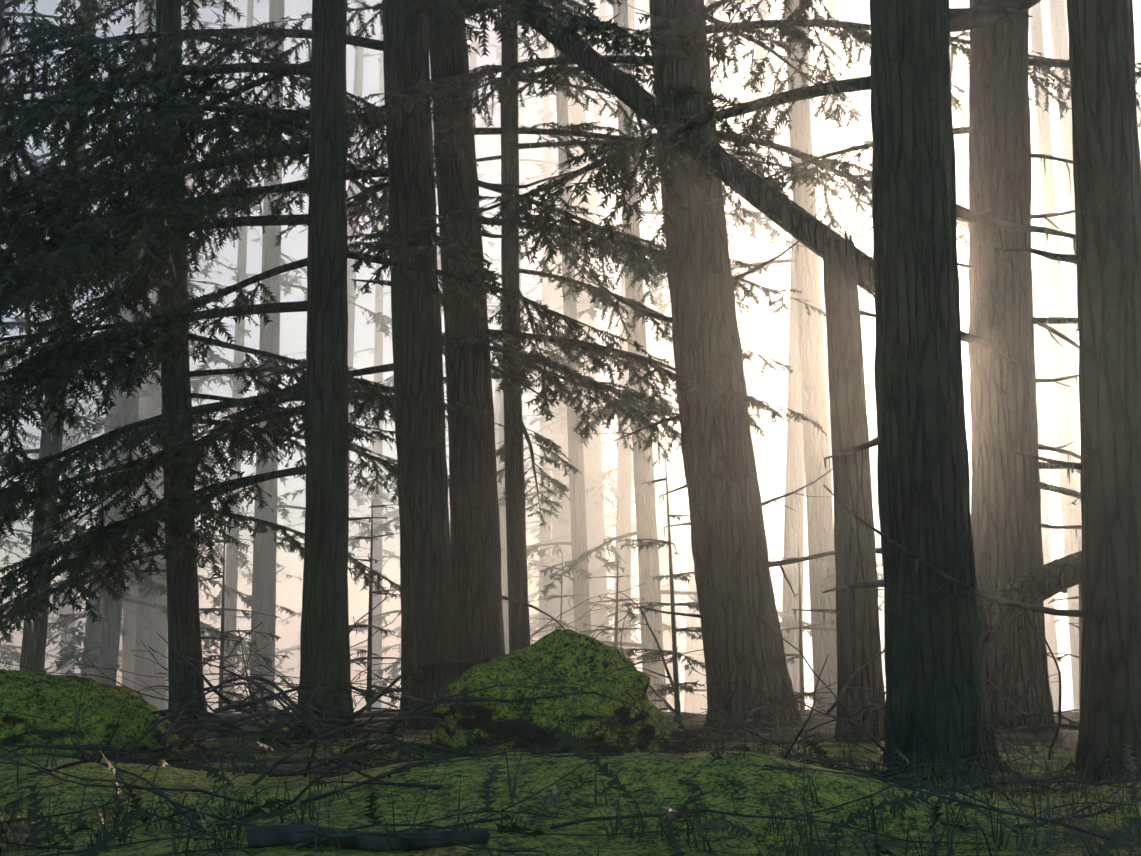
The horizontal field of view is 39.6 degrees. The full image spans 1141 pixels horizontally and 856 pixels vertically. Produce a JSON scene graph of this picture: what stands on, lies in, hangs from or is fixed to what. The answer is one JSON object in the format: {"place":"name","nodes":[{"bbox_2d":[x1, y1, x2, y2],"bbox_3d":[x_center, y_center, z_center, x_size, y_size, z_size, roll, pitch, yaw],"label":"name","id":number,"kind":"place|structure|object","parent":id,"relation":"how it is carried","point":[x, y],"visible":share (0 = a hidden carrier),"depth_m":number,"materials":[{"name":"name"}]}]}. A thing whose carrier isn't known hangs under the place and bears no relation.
{"place":"outdoors","nodes":[
{"label":"outdoors","id":0,"kind":"place"},
{"bbox_2d":[0,698,1140,855],"bbox_3d":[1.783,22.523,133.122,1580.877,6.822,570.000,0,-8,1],"label":"ground","id":1,"kind":"structure","parent":0,"point":[543,775],"depth_m":5.48,"materials":[{"name":"green plant"}]},
{"bbox_2d":[0,0,104,663],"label":"tree","id":2,"kind":"object","parent":1,"relation":"on","point":[5,550],"depth_m":32.94,"materials":[{"name":"grey plant"}]},
{"bbox_2d":[8,4,120,674],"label":"tree","id":3,"kind":"object","parent":1,"relation":"on","point":[67,516],"depth_m":46.22,"materials":[{"name":"grey plant"}]},
{"bbox_2d":[0,82,139,668],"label":"tree","id":4,"kind":"object","parent":1,"relation":"on","point":[29,547],"depth_m":33.31,"materials":[{"name":"grey plant"}]},
{"bbox_2d":[0,75,160,669],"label":"tree","id":5,"kind":"object","parent":1,"relation":"on","point":[10,551],"depth_m":28.65,"materials":[{"name":"grey plant"}]},
{"bbox_2d":[0,3,166,596],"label":"tree","id":6,"kind":"object","parent":1,"relation":"on","point":[83,427],"depth_m":19.22,"materials":[{"name":"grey plant"}]},
{"bbox_2d":[0,669,177,756],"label":"boulder","id":7,"kind":"object","parent":1,"relation":"on","point":[44,699],"visible":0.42,"depth_m":9.47,"materials":[{"name":"green plant"}]},
{"bbox_2d":[17,0,224,691],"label":"tree","id":8,"kind":"object","parent":1,"relation":"on","point":[136,605],"depth_m":35.85,"materials":[{"name":"grey plant"}]},
{"bbox_2d":[0,0,249,672],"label":"tree","id":9,"kind":"object","parent":1,"relation":"on","point":[50,441],"depth_m":19.87,"materials":[{"name":"grey plant"}]},
{"bbox_2d":[52,13,206,650],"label":"tree","id":10,"kind":"object","parent":1,"relation":"on","point":[148,315],"depth_m":48.11,"materials":[{"name":"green plant"}]},
{"bbox_2d":[0,0,285,680],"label":"tree","id":11,"kind":"object","parent":1,"relation":"on","point":[110,515],"depth_m":28.73,"materials":[{"name":"grey plant"}]},
{"bbox_2d":[48,330,244,672],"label":"tree","id":12,"kind":"object","parent":1,"relation":"on","point":[198,523],"depth_m":47.91,"materials":[{"name":"grey plant"}]},
{"bbox_2d":[0,0,303,685],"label":"tree","id":13,"kind":"object","parent":1,"relation":"on","point":[114,660],"depth_m":25.10,"materials":[{"name":"grey plant"}]},
{"bbox_2d":[63,273,244,669],"bbox_3d":[-11.049,-2.624,40.758,4.028,27.156,7.138,4,-9,-27],"label":"tree","id":14,"kind":"object","parent":1,"relation":"on","point":[94,516],"depth_m":38.78,"materials":[{"name":"grey plant"}]},
{"bbox_2d":[42,1,268,709],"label":"tree","id":15,"kind":"object","parent":1,"relation":"on","point":[155,600],"depth_m":31.66,"materials":[{"name":"grey plant"}]},
{"bbox_2d":[78,2,243,627],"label":"tree","id":16,"kind":"object","parent":1,"relation":"on","point":[201,393],"depth_m":43.46,"materials":[{"name":"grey plant"}]},
{"bbox_2d":[53,1,281,707],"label":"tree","id":17,"kind":"object","parent":1,"relation":"on","point":[94,432],"depth_m":43.99,"materials":[{"name":"grey plant"}]},
{"bbox_2d":[52,0,298,653],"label":"tree","id":18,"kind":"object","parent":1,"relation":"on","point":[97,391],"depth_m":40.09,"materials":[{"name":"grey plant"}]},
{"bbox_2d":[73,0,364,710],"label":"tree","id":19,"kind":"object","parent":1,"relation":"on","point":[237,394],"depth_m":35.39,"materials":[{"name":"grey plant"}]},
{"bbox_2d":[164,520,289,712],"bbox_3d":[-3.779,2.344,17.980,1.500,2.637,1.816,0,-8,1],"label":"sapling","id":20,"kind":"object","parent":1,"relation":"on","point":[222,608],"depth_m":17.92,"materials":[{"name":"green plant"}]},
{"bbox_2d":[99,0,399,710],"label":"tree","id":21,"kind":"object","parent":1,"relation":"on","point":[270,348],"depth_m":27.44,"materials":[{"name":"grey plant"}]},
{"bbox_2d":[0,0,503,719],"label":"tree","id":22,"kind":"object","parent":1,"relation":"on","point":[382,402],"visible":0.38,"depth_m":13.99,"materials":[{"name":"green plant"}]},
{"bbox_2d":[241,22,393,673],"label":"tree","id":23,"kind":"object","parent":1,"relation":"on","point":[295,451],"depth_m":48.61,"materials":[{"name":"grey plant"}]},
{"bbox_2d":[0,0,679,729],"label":"tree","id":24,"kind":"object","parent":1,"relation":"on","point":[406,348],"visible":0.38,"depth_m":13.40,"materials":[{"name":"brown plant"}]},
{"bbox_2d":[280,1,399,710],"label":"tree","id":25,"kind":"object","parent":1,"relation":"on","point":[378,569],"depth_m":44.47,"materials":[{"name":"grey plant"}]},
{"bbox_2d":[235,0,447,668],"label":"tree","id":26,"kind":"object","parent":1,"relation":"on","point":[349,280],"depth_m":39.34,"materials":[{"name":"grey plant"}]},
{"bbox_2d":[0,0,734,738],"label":"tree","id":27,"kind":"object","parent":1,"relation":"on","point":[326,346],"visible":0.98,"depth_m":11.26,"materials":[{"name":"brown plant"}]},
{"bbox_2d":[348,501,400,710],"bbox_3d":[-2.026,1.953,16.641,1.446,2.402,1.782,0,-8,1],"label":"sapling","id":28,"kind":"object","parent":1,"relation":"on","point":[368,658],"depth_m":16.71,"materials":[{"name":"green plant"}]},
{"bbox_2d":[277,78,546,686],"bbox_3d":[-2.888,-5.653,31.596,4.922,28.274,5.749,0,-8,1],"label":"tree","id":29,"kind":"object","parent":1,"relation":"on","point":[364,621],"depth_m":29.91,"materials":[{"name":"grey plant"}]},
{"bbox_2d":[349,32,500,667],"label":"tree","id":30,"kind":"object","parent":1,"relation":"on","point":[445,395],"depth_m":43.29,"materials":[{"name":"grey plant"}]},
{"bbox_2d":[366,18,551,632],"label":"tree","id":31,"kind":"object","parent":1,"relation":"on","point":[446,427],"depth_m":47.31,"materials":[{"name":"grey plant"}]},
{"bbox_2d":[446,14,554,617],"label":"tree","id":32,"kind":"object","parent":1,"relation":"on","point":[474,138],"depth_m":48.12,"materials":[{"name":"grey plant"}]},
{"bbox_2d":[494,204,536,605],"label":"tree","id":33,"kind":"object","parent":1,"relation":"on","point":[498,403],"depth_m":49.87,"materials":[{"name":"grey plant"}]},
{"bbox_2d":[246,0,794,652],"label":"tree","id":34,"kind":"object","parent":1,"relation":"on","point":[516,436],"visible":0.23,"depth_m":15.80,"materials":[{"name":"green plant"}]},
{"bbox_2d":[444,26,608,639],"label":"tree","id":35,"kind":"object","parent":1,"relation":"on","point":[497,363],"depth_m":44.06,"materials":[{"name":"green plant"}]},
{"bbox_2d":[442,95,633,653],"bbox_3d":[-1.134,-3.978,38.569,5.154,28.705,5.686,4,-9,-27],"label":"tree","id":36,"kind":"object","parent":1,"relation":"on","point":[501,520],"depth_m":37.18,"materials":[{"name":"brown plant"}]},
{"bbox_2d":[433,629,674,755],"bbox_3d":[-0.105,1.790,9.717,1.490,1.112,1.298,0,-8,1],"label":"boulder","id":37,"kind":"object","parent":1,"relation":"on","point":[523,664],"visible":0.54,"depth_m":9.28,"materials":[{"name":"green plant"}]},
{"bbox_2d":[528,553,587,640],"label":"sapling","id":38,"kind":"object","parent":1,"relation":"on","point":[560,620],"depth_m":20.89,"materials":[{"name":"brown plant"}]},
{"bbox_2d":[494,10,635,628],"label":"tree","id":39,"kind":"object","parent":1,"relation":"on","point":[559,447],"depth_m":48.46,"materials":[{"name":"grey plant"}]},
{"bbox_2d":[519,5,612,638],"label":"tree","id":40,"kind":"object","parent":1,"relation":"on","point":[547,401],"depth_m":49.27,"materials":[{"name":"beige plant"}]},
{"bbox_2d":[520,35,616,616],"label":"tree","id":41,"kind":"object","parent":1,"relation":"on","point":[551,344],"depth_m":50.15,"materials":[{"name":"grey plant"}]},
{"bbox_2d":[0,571,1140,855],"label":"fallen branches","id":42,"kind":"object","parent":1,"relation":"on","point":[298,833],"visible":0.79,"depth_m":6.09,"materials":[{"name":"brown wood"}]},
{"bbox_2d":[978,551,1081,640],"bbox_3d":[3.053,1.089,10.139,1.892,0.912,0.299,2,-8,-17],"label":"leaning log","id":43,"kind":"object","parent":42,"relation":"on","point":[998,620],"visible":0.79,"depth_m":9.97,"materials":[{"name":"brown wood"}]},
{"bbox_2d":[491,0,689,635],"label":"tree","id":44,"kind":"object","parent":1,"relation":"on","point":[532,421],"depth_m":41.27,"materials":[{"name":"beige plant"}]},
{"bbox_2d":[521,2,660,636],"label":"tree","id":45,"kind":"object","parent":1,"relation":"on","point":[567,438],"depth_m":46.22,"materials":[{"name":"beige plant"}]},
{"bbox_2d":[491,2,695,656],"bbox_3d":[-0.518,-7.592,26.401,3.278,29.009,5.694,-4,-9,26],"label":"tree","id":46,"kind":"object","parent":1,"relation":"on","point":[576,436],"depth_m":25.78,"materials":[{"name":"grey plant"}]},
{"bbox_2d":[493,0,694,667],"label":"tree","id":47,"kind":"object","parent":1,"relation":"on","point":[595,491],"depth_m":40.14,"materials":[{"name":"beige plant"}]},
{"bbox_2d":[521,86,679,661],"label":"tree","id":48,"kind":"object","parent":1,"relation":"on","point":[562,471],"depth_m":47.51,"materials":[{"name":"grey plant"}]},
{"bbox_2d":[524,0,685,643],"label":"tree","id":49,"kind":"object","parent":1,"relation":"on","point":[595,108],"depth_m":44.15,"materials":[{"name":"beige plant"}]},
{"bbox_2d":[580,562,672,665],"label":"sapling","id":50,"kind":"object","parent":1,"relation":"on","point":[616,635],"depth_m":17.83,"materials":[{"name":"brown plant"}]},
{"bbox_2d":[501,0,770,661],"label":"tree","id":51,"kind":"object","parent":1,"relation":"on","point":[624,479],"depth_m":34.36,"materials":[{"name":"beige plant"}]},
{"bbox_2d":[606,0,689,711],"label":"tree","id":52,"kind":"object","parent":1,"relation":"on","point":[666,562],"depth_m":46.84,"materials":[{"name":"beige plant"}]},
{"bbox_2d":[427,0,869,677],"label":"tree","id":53,"kind":"object","parent":1,"relation":"on","point":[469,434],"visible":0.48,"depth_m":14.11,"materials":[{"name":"brown plant"}]},
{"bbox_2d":[608,460,705,710],"bbox_3d":[0.818,1.727,16.398,1.805,2.803,1.926,4,-9,-25],"label":"sapling","id":54,"kind":"object","parent":1,"relation":"on","point":[684,685],"depth_m":16.32,"materials":[{"name":"green plant"}]},
{"bbox_2d":[185,0,1140,728],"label":"tree","id":55,"kind":"object","parent":1,"relation":"on","point":[731,552],"visible":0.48,"depth_m":13.24,"materials":[{"name":"brown plant"}]},
{"bbox_2d":[563,5,778,713],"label":"tree","id":56,"kind":"object","parent":1,"relation":"on","point":[700,676],"depth_m":41.93,"materials":[{"name":"beige plant"}]},
{"bbox_2d":[495,0,881,711],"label":"tree","id":57,"kind":"object","parent":1,"relation":"on","point":[647,576],"depth_m":22.25,"materials":[{"name":"brown plant"}]},
{"bbox_2d":[505,0,885,741],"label":"snag tree","id":58,"kind":"object","parent":1,"relation":"on","point":[857,548],"visible":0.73,"depth_m":11.01,"materials":[{"name":"brown plant"}]},
{"bbox_2d":[639,0,764,713],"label":"tree","id":59,"kind":"object","parent":1,"relation":"on","point":[687,671],"depth_m":40.50,"materials":[{"name":"beige plant"}]},
{"bbox_2d":[658,0,749,395],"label":"trunk","id":60,"kind":"object","parent":1,"relation":"on","point":[742,202],"depth_m":45.79,"materials":[{"name":"brown plant"}]},
{"bbox_2d":[363,0,1075,776],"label":"tree","id":61,"kind":"object","parent":1,"relation":"on","point":[935,534],"visible":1,"depth_m":8.57,"materials":[{"name":"brown plant"}]},
{"bbox_2d":[575,0,883,709],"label":"tree","id":62,"kind":"object","parent":1,"relation":"on","point":[802,306],"depth_m":21.51,"materials":[{"name":"brown plant"}]},
{"bbox_2d":[732,15,776,595],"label":"trunk","id":63,"kind":"object","parent":1,"relation":"on","point":[759,467],"depth_m":48.02,"materials":[{"name":"brown plant"}]},
{"bbox_2d":[735,0,813,461],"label":"trunk","id":64,"kind":"object","parent":1,"relation":"on","point":[756,276],"depth_m":34.20,"materials":[{"name":"brown plant"}]},
{"bbox_2d":[759,8,809,709],"bbox_3d":[4.040,-6.228,27.585,2.010,26.888,1.631,6,-10,-38],"label":"trunk","id":65,"kind":"object","parent":1,"relation":"on","point":[799,425],"depth_m":26.34,"materials":[{"name":"brown plant"}]},
{"bbox_2d":[775,550,835,709],"bbox_3d":[2.400,2.295,16.994,1.108,2.002,1.529,4,-9,-25],"label":"sapling","id":66,"kind":"object","parent":1,"relation":"on","point":[801,670],"depth_m":17.07,"materials":[{"name":"brown plant"}]},
{"bbox_2d":[823,0,835,501],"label":"trunk","id":67,"kind":"object","parent":1,"relation":"on","point":[828,131],"depth_m":32.66,"materials":[{"name":"brown plant"}]},
{"bbox_2d":[555,0,1140,732],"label":"tree","id":68,"kind":"object","parent":1,"relation":"on","point":[979,358],"visible":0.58,"depth_m":12.09,"materials":[{"name":"brown plant"}]},
{"bbox_2d":[805,0,971,682],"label":"tree","id":69,"kind":"object","parent":1,"relation":"on","point":[865,251],"depth_m":41.12,"materials":[{"name":"brown plant"}]},
{"bbox_2d":[823,0,1140,784],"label":"tree","id":70,"kind":"object","parent":1,"relation":"on","point":[1094,536],"visible":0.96,"depth_m":7.16,"materials":[{"name":"brown plant"}]},
{"bbox_2d":[970,0,1079,561],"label":"trunk","id":71,"kind":"object","parent":1,"relation":"on","point":[1066,151],"depth_m":31.24,"materials":[{"name":"brown plant"}]},
{"bbox_2d":[1030,92,1058,710],"bbox_3d":[9.251,-6.399,32.464,1.458,30.338,2.903,-3,-8,18],"label":"trunk","id":72,"kind":"object","parent":1,"relation":"on","point":[1052,603],"depth_m":31.16,"materials":[{"name":"brown plant"}]},
{"bbox_2d":[1029,1,1081,711],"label":"tree","id":73,"kind":"object","parent":1,"relation":"on","point":[1037,40],"depth_m":29.91,"materials":[{"name":"brown plant"}]},
{"bbox_2d":[1047,549,1081,713],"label":"sapling","id":74,"kind":"object","parent":1,"relation":"on","point":[1059,658],"visible":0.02,"depth_m":15.52,"materials":[{"name":"brown plant"}]},
{"bbox_2d":[1060,0,1081,707],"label":"trunk","id":75,"kind":"object","parent":1,"relation":"on","point":[1071,332],"depth_m":39.26,"materials":[{"name":"brown plant"}]},
{"bbox_2d":[0,0,1140,855],"label":"sky","id":76,"kind":"structure","parent":0,"point":[774,337],"materials":[{"name":"white"}]}
]}

